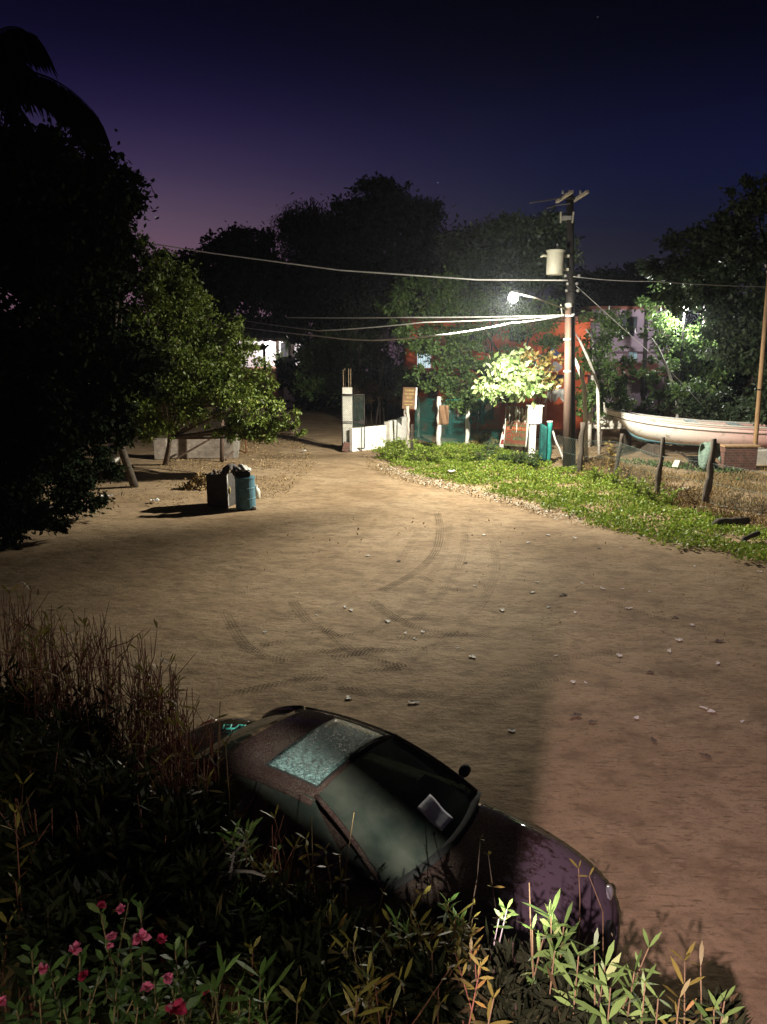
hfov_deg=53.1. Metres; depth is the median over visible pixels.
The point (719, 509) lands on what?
dry weed
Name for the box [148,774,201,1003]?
oleander shoot
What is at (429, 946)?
oleander shoot
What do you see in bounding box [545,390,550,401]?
white cloth
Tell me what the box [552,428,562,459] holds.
stick
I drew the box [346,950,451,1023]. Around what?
oleander shoot
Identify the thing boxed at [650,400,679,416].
banana plant
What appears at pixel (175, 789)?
twiggy shrub
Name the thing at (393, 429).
wall
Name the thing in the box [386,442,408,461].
weed clump
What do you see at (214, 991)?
oleander
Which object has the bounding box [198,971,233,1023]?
oleander shoot
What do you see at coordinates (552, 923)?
oleander
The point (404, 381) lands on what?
shrub
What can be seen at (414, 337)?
service cable
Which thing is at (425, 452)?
weed clump
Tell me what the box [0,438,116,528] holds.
shrub
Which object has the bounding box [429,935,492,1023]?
oleander shoot
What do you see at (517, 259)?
broadleaf tree
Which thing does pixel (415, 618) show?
tyre track
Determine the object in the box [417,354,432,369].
window
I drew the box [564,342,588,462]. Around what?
pale trunk
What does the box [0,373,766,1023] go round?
ground
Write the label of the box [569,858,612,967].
oleander
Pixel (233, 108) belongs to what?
sky
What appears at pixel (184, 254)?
broadleaf tree
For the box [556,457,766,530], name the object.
dry grass
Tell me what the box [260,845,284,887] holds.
oleander
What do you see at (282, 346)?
doorway
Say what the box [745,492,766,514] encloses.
dry weed
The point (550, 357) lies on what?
tree
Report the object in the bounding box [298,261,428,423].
bamboo clump
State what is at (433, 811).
paper sheet
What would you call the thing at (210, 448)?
block wall
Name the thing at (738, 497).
dry weed
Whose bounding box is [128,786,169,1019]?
oleander shoot
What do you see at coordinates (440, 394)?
masonry column
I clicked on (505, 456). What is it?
weed clump
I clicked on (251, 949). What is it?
oleander shoot
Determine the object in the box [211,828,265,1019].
oleander
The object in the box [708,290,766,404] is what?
broadleaf tree
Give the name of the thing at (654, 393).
banana plant
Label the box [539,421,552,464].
teal wrapped post
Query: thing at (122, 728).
twiggy shrub
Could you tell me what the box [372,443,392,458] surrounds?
weed clump
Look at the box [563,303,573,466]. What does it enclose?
service pole
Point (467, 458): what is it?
weed clump
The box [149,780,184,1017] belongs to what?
oleander shoot
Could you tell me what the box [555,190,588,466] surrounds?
utility pole
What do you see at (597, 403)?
pale trunk
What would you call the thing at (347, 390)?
gate pillar
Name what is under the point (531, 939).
oleander
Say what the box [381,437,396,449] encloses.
weed clump
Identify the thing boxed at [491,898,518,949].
oleander
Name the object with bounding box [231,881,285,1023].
oleander
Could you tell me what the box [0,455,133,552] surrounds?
shrub
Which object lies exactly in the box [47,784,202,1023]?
twiggy shrub
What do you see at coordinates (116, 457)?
painted stump
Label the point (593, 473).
weed clump
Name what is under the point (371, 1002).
oleander
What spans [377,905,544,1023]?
oleander bush
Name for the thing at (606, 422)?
upturned dinghy
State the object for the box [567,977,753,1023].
oleander bush
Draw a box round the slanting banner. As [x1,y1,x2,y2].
[499,421,504,447]
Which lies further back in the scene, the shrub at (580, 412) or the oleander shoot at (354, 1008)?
the shrub at (580, 412)
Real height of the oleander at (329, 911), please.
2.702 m
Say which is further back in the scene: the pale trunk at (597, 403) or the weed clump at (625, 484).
the pale trunk at (597, 403)
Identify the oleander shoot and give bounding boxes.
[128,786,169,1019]
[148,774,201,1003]
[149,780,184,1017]
[161,970,342,1023]
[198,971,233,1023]
[210,894,237,1010]
[214,936,263,1023]
[242,861,277,1023]
[247,902,266,1023]
[314,928,365,1008]
[338,976,386,1023]
[344,942,394,1016]
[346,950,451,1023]
[352,963,402,1023]
[353,942,381,1009]
[370,925,393,957]
[381,927,401,969]
[384,904,455,1022]
[386,893,444,1023]
[388,920,438,1023]
[402,912,482,1023]
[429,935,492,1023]
[436,902,491,965]
[447,935,482,1023]
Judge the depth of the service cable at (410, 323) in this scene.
30.46 m
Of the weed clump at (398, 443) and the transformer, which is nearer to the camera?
the transformer
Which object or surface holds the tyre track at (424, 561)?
on the ground at (666, 833)
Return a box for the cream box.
[672,460,684,468]
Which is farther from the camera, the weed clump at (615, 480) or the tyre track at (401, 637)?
the weed clump at (615, 480)
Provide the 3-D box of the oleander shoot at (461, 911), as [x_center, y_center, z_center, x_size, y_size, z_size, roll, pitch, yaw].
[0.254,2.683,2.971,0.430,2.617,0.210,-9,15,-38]
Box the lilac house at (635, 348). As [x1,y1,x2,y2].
[575,306,671,417]
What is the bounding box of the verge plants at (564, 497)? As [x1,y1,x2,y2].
[371,439,766,563]
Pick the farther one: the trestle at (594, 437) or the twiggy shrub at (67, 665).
the trestle at (594, 437)
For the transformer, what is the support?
attached to the utility pole at (568, 218)
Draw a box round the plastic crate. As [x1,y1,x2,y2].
[234,469,250,476]
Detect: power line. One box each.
[147,243,567,280]
[573,276,764,286]
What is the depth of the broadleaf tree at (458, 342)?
34.85 m
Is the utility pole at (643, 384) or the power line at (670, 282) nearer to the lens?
the power line at (670, 282)
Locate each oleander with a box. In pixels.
[0,803,39,1023]
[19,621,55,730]
[98,683,223,802]
[192,942,294,1023]
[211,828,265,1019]
[216,817,263,1010]
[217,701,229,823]
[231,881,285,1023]
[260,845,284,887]
[278,957,511,1023]
[289,893,353,989]
[295,813,353,906]
[354,908,430,1023]
[371,885,430,965]
[437,893,468,959]
[463,835,503,963]
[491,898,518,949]
[518,888,602,1014]
[519,883,536,992]
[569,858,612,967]
[569,927,626,1023]
[602,928,671,1023]
[654,942,721,1023]
[693,985,743,1023]
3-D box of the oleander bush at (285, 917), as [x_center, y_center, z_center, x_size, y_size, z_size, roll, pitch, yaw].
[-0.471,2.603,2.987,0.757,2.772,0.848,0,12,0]
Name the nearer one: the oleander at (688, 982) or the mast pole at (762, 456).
the oleander at (688, 982)
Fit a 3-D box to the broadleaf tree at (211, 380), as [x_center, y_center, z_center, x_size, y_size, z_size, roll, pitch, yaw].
[-6.952,-5.036,26.209,7.188,8.442,5.142,7,14,29]
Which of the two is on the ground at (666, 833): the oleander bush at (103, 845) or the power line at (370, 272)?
the oleander bush at (103, 845)
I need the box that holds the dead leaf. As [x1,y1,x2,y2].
[569,713,581,715]
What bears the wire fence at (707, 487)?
on the ground at (666, 833)
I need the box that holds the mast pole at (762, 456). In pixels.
[753,278,766,464]
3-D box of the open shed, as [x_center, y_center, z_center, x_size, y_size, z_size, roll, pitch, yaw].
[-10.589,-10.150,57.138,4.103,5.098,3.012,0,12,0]
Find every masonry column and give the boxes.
[437,387,445,435]
[534,366,548,436]
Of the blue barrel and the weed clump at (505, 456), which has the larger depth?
the weed clump at (505, 456)
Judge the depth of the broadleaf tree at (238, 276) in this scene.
52.56 m
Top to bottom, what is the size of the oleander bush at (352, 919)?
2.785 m
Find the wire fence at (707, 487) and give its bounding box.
[555,422,766,515]
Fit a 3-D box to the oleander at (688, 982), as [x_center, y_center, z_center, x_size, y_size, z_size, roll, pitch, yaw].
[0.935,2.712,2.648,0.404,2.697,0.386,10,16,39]
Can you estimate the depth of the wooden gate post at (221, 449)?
31.25 m
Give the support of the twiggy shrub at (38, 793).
on the ground at (666, 833)
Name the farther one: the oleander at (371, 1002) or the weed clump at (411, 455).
the weed clump at (411, 455)
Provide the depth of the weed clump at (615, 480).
25.65 m
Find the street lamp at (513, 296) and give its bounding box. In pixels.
[508,290,566,314]
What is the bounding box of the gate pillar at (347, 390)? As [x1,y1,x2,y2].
[342,369,352,450]
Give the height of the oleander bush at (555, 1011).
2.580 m
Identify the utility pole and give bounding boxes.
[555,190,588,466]
[638,302,648,404]
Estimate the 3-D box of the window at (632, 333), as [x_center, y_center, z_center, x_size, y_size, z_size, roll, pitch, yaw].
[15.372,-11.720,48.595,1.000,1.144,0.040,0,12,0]
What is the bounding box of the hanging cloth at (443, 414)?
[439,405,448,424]
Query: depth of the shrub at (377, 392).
46.43 m
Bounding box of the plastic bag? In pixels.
[232,464,251,471]
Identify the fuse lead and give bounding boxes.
[529,192,566,202]
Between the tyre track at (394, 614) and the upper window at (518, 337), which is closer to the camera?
the tyre track at (394, 614)
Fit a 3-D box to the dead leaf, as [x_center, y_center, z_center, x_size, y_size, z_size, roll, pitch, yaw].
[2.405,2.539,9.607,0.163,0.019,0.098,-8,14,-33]
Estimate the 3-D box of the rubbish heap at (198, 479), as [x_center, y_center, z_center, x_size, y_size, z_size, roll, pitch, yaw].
[-6.079,-1.011,25.410,1.669,0.714,1.154,0,12,0]
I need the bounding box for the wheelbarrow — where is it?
[675,451,717,471]
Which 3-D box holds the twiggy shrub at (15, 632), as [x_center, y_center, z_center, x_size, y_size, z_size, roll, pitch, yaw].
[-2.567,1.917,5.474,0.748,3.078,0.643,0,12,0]
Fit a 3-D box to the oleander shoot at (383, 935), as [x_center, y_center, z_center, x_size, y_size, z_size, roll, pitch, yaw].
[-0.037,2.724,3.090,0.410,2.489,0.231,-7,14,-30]
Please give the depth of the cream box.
29.57 m
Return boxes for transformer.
[540,243,569,274]
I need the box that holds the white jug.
[255,485,259,498]
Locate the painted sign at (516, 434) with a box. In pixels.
[503,406,528,451]
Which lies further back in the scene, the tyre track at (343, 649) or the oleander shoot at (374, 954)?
the tyre track at (343, 649)
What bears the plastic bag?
on the plastic crate
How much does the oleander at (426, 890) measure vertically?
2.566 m
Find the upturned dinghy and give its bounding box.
[592,412,624,428]
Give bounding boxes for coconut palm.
[0,26,112,214]
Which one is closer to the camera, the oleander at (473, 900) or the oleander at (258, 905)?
the oleander at (258, 905)
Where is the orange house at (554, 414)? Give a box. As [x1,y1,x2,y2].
[400,316,595,428]
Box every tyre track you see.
[226,620,287,663]
[240,681,283,693]
[288,600,409,669]
[299,676,320,681]
[317,648,372,652]
[331,646,427,658]
[337,686,416,697]
[367,600,467,635]
[380,514,443,589]
[383,617,429,619]
[400,633,488,639]
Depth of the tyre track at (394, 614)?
13.36 m
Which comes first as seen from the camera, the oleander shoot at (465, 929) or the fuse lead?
the oleander shoot at (465, 929)
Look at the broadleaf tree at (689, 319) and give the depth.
57.29 m
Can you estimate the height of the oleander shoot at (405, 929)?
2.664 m
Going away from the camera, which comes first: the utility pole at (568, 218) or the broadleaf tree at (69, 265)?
the broadleaf tree at (69, 265)
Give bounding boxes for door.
[483,370,494,419]
[640,376,647,395]
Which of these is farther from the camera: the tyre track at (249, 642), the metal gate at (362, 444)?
the metal gate at (362, 444)
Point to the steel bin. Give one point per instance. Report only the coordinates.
(218, 483)
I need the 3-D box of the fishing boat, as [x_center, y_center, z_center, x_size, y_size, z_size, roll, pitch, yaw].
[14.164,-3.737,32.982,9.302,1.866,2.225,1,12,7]
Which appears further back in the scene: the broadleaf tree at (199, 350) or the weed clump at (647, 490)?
the broadleaf tree at (199, 350)
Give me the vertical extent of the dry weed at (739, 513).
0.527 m
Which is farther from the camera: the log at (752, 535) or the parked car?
the log at (752, 535)
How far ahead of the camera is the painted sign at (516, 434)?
33.86 m
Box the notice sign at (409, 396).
[402,387,416,443]
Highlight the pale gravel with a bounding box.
[378,462,582,522]
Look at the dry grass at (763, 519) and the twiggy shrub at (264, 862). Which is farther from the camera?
the dry grass at (763, 519)
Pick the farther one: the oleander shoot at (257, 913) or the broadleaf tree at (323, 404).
the broadleaf tree at (323, 404)
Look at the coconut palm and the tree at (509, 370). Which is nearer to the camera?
the coconut palm
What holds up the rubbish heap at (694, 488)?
on the ground at (666, 833)
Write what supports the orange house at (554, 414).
on the ground at (666, 833)
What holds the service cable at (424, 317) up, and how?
attached to the service pole at (567, 370)
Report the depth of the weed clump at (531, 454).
31.22 m
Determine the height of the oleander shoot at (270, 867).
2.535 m
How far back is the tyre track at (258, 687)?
10.50 m
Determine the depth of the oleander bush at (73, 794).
3.47 m
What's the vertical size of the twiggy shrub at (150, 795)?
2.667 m
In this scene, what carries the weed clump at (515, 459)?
on the ground at (666, 833)
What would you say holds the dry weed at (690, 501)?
on the ground at (666, 833)
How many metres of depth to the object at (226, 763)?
3.57 m
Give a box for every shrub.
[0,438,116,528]
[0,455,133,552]
[0,581,73,717]
[0,605,82,726]
[0,642,106,1015]
[0,740,75,1015]
[0,772,131,1023]
[0,892,212,1023]
[10,611,129,733]
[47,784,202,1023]
[48,600,144,765]
[64,619,195,789]
[69,677,151,789]
[82,756,167,1023]
[85,704,220,931]
[114,648,185,791]
[124,652,199,789]
[131,737,244,1023]
[139,695,254,1022]
[200,805,327,1023]
[289,321,376,401]
[352,380,401,408]
[388,364,460,404]
[447,387,486,422]
[575,389,631,426]
[631,383,754,421]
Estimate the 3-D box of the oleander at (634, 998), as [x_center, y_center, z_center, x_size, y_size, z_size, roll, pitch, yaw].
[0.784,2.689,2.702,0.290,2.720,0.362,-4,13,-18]
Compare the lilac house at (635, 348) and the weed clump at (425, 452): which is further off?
the lilac house at (635, 348)
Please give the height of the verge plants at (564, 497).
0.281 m
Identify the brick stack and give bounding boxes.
[718,444,760,470]
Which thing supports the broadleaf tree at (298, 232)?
on the ground at (666, 833)
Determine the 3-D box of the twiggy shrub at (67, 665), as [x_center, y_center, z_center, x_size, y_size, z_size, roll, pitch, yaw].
[-2.089,2.045,5.305,0.666,2.899,0.696,0,12,0]
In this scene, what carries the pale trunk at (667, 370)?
on the ground at (666, 833)
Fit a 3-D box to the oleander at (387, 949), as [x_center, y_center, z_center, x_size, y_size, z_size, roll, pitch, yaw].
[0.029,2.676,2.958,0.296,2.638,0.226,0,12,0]
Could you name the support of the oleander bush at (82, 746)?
on the ground at (666, 833)
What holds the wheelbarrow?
on the ground at (666, 833)
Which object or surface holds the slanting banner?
on the ground at (666, 833)
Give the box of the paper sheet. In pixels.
[417,794,452,830]
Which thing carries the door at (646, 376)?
in the lilac house at (635, 348)
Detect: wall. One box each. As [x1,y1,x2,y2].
[153,434,240,458]
[350,416,406,451]
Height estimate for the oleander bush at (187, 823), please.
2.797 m
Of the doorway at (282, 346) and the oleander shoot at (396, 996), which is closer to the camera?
the oleander shoot at (396, 996)
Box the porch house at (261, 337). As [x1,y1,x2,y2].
[213,316,305,400]
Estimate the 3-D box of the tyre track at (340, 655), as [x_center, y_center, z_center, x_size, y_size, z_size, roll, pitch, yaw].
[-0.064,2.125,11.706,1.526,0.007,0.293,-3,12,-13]
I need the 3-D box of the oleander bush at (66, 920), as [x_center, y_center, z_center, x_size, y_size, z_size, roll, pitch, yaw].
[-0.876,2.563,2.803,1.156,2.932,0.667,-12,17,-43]
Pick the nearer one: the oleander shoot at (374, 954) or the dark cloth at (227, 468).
the oleander shoot at (374, 954)
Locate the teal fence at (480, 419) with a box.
[403,395,499,448]
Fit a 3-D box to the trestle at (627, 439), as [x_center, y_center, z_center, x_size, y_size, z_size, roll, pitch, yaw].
[11.557,-3.644,36.643,0.200,0.891,1.200,0,12,0]
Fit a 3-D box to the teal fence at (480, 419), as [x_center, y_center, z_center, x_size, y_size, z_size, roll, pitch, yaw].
[3.254,-4.624,38.170,4.531,2.504,8.830,0,12,0]
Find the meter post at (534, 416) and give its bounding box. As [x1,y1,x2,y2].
[526,405,543,456]
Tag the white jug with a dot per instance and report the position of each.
(257, 492)
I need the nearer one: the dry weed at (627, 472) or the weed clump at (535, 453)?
the dry weed at (627, 472)
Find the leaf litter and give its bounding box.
[66,425,765,697]
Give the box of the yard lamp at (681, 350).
[675,307,688,417]
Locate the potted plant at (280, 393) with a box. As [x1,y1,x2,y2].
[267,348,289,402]
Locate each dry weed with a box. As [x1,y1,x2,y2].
[588,448,611,467]
[614,460,639,479]
[661,481,690,501]
[679,487,702,507]
[699,499,749,517]
[719,486,749,504]
[724,505,766,520]
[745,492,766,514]
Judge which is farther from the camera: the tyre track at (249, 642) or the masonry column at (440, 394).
the masonry column at (440, 394)
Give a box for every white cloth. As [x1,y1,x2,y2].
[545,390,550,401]
[552,388,563,401]
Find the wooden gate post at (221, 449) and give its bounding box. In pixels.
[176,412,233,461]
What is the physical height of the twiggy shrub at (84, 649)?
2.929 m
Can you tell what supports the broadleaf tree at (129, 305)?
on the ground at (666, 833)
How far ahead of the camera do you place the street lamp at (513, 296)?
24.85 m
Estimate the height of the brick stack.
0.960 m
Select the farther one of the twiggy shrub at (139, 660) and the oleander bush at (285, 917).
the twiggy shrub at (139, 660)
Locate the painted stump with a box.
[108,442,120,466]
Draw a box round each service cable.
[230,315,561,330]
[239,315,565,340]
[286,315,555,318]
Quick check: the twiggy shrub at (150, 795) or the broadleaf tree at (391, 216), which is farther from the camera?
the broadleaf tree at (391, 216)
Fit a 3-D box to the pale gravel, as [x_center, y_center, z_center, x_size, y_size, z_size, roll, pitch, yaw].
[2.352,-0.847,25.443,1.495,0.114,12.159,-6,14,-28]
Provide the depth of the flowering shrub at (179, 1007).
2.19 m
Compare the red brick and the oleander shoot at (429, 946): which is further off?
the red brick
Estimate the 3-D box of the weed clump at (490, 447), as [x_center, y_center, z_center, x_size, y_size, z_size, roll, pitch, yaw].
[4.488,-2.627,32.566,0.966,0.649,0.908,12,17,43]
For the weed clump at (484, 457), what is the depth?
30.77 m
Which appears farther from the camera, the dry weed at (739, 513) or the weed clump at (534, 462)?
the weed clump at (534, 462)
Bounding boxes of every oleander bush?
[0,654,115,1017]
[0,701,176,1019]
[0,794,185,1023]
[0,838,280,1023]
[24,684,192,795]
[113,766,256,1023]
[139,867,343,1023]
[245,879,451,1023]
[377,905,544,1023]
[472,920,637,1023]
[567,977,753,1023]
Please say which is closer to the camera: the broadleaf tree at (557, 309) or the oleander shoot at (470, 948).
the oleander shoot at (470, 948)
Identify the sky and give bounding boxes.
[0,0,766,370]
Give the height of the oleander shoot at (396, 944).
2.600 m
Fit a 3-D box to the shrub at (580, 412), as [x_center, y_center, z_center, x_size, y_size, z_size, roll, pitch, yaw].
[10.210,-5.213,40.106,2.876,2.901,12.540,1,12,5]
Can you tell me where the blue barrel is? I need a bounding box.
[234,475,255,509]
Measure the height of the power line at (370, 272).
3.017 m
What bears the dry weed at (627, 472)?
on the ground at (666, 833)
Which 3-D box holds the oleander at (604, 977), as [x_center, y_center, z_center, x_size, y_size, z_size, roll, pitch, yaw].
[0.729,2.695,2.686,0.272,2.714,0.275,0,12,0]
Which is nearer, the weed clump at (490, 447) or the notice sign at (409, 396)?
the weed clump at (490, 447)
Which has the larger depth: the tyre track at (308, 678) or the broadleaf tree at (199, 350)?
the broadleaf tree at (199, 350)
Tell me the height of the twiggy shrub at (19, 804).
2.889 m
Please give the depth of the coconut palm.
12.59 m
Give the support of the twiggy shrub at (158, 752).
on the ground at (666, 833)
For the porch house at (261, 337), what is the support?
on the ground at (666, 833)
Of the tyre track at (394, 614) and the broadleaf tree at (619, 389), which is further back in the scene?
the broadleaf tree at (619, 389)
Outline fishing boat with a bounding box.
[603,402,766,447]
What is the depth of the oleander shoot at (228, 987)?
3.01 m
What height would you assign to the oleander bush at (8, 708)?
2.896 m
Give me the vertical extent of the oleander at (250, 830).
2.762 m
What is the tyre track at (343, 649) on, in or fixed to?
on the ground at (666, 833)
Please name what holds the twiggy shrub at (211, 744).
on the ground at (666, 833)
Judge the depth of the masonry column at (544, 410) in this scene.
39.51 m
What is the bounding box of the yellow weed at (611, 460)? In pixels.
[605,440,615,472]
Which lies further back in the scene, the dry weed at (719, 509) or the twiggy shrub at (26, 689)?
the dry weed at (719, 509)
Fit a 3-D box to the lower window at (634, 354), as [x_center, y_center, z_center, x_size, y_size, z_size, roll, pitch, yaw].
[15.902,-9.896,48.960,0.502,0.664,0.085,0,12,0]
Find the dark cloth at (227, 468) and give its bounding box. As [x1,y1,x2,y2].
[221,463,238,476]
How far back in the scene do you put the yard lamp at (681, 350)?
39.39 m
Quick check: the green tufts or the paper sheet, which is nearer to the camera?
the paper sheet
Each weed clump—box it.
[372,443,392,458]
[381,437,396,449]
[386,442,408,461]
[394,436,413,454]
[406,447,428,461]
[414,444,441,460]
[425,451,443,461]
[442,449,459,460]
[455,451,478,461]
[472,449,493,462]
[481,442,501,454]
[493,452,509,460]
[510,449,527,464]
[516,452,537,459]
[523,453,542,468]
[529,447,551,461]
[586,466,603,481]
[604,467,631,482]
[617,476,641,488]
[627,476,647,496]
[641,476,669,499]
[651,485,683,504]
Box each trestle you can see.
[591,429,601,445]
[619,429,631,445]
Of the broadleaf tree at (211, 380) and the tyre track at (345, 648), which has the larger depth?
the broadleaf tree at (211, 380)
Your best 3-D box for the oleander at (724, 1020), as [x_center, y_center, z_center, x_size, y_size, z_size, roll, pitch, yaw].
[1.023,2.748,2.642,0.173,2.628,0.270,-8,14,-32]
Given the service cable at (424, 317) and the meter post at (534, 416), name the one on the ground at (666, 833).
the meter post at (534, 416)
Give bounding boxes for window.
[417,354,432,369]
[468,327,477,340]
[510,326,525,340]
[619,317,633,335]
[629,351,636,360]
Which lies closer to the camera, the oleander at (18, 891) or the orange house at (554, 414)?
the oleander at (18, 891)
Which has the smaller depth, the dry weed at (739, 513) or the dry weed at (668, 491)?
the dry weed at (739, 513)
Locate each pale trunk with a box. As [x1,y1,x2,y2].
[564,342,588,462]
[575,332,600,453]
[585,329,594,446]
[651,338,678,417]
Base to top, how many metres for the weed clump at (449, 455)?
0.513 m
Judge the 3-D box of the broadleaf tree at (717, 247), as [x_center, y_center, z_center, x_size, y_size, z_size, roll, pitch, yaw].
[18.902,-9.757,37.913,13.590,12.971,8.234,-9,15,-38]
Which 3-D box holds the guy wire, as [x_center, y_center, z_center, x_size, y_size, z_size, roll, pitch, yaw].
[12.030,-6.292,33.140,12.700,6.044,0.289,-10,16,-40]
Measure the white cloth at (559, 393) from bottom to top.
0.681 m
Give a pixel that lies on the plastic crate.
(240, 473)
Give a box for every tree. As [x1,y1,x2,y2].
[0,110,179,487]
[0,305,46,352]
[37,302,192,400]
[123,230,307,464]
[128,247,246,375]
[153,323,228,395]
[173,221,326,354]
[254,170,488,385]
[259,192,366,399]
[272,324,402,410]
[373,264,576,414]
[432,205,584,315]
[471,343,560,448]
[518,349,563,430]
[539,304,584,314]
[545,261,695,311]
[575,305,642,415]
[629,282,733,417]
[634,172,766,426]
[665,310,746,409]
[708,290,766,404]
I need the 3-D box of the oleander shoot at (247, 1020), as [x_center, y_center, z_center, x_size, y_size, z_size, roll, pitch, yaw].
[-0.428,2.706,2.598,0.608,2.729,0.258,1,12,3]
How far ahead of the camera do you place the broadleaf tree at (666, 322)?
39.50 m
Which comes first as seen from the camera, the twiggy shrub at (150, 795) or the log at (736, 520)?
the twiggy shrub at (150, 795)
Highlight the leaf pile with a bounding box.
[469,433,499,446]
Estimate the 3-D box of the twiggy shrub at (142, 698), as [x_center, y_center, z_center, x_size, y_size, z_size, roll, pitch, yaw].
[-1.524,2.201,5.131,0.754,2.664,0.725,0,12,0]
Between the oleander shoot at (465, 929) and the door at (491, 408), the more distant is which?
the door at (491, 408)
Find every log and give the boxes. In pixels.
[712,517,749,524]
[741,530,760,541]
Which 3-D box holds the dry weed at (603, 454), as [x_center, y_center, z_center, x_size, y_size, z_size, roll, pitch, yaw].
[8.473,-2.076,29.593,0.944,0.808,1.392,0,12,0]
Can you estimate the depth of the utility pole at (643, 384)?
45.32 m
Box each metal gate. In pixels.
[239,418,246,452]
[341,394,364,448]
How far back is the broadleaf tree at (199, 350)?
68.91 m
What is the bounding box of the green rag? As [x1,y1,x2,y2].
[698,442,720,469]
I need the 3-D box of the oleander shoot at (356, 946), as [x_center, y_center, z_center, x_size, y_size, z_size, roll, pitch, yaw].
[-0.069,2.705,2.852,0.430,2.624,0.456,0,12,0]
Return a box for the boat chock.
[641,441,659,456]
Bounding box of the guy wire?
[576,286,705,408]
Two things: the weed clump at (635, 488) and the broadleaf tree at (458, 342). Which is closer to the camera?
the weed clump at (635, 488)
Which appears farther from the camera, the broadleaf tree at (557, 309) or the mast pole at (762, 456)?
the broadleaf tree at (557, 309)
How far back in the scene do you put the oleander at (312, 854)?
3.27 m
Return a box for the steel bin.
[206,469,235,507]
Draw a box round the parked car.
[131,705,618,1023]
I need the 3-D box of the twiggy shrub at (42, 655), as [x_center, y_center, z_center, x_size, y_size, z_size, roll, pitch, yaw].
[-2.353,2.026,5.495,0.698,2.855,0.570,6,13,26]
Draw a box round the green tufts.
[620,458,743,481]
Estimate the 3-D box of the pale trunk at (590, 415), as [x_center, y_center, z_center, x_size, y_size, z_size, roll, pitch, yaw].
[9.500,-5.686,35.665,0.553,5.494,0.200,5,13,22]
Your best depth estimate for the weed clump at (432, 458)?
30.69 m
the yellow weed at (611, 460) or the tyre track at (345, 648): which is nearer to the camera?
the tyre track at (345, 648)
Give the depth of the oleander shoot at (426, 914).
2.78 m
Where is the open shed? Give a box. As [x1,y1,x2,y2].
[210,341,269,410]
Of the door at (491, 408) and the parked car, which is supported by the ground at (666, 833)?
the parked car
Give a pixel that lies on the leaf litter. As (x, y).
(305, 459)
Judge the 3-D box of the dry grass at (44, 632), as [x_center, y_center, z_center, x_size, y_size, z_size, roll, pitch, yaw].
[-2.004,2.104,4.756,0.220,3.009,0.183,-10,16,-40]
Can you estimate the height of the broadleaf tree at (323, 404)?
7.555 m
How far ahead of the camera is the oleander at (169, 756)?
3.95 m
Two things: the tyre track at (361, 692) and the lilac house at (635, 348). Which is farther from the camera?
the lilac house at (635, 348)
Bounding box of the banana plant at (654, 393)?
[641,385,674,413]
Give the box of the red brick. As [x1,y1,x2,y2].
[342,442,349,451]
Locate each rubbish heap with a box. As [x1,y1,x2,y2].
[177,471,206,490]
[681,485,702,492]
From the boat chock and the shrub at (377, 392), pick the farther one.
the shrub at (377, 392)
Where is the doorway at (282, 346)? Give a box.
[281,343,287,358]
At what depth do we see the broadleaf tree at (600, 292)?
66.67 m
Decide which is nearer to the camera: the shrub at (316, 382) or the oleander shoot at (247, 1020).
the oleander shoot at (247, 1020)
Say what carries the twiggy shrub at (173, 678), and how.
on the ground at (666, 833)
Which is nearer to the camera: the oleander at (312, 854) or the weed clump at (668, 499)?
the oleander at (312, 854)
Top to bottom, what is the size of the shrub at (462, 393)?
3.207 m
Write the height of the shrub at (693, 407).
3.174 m

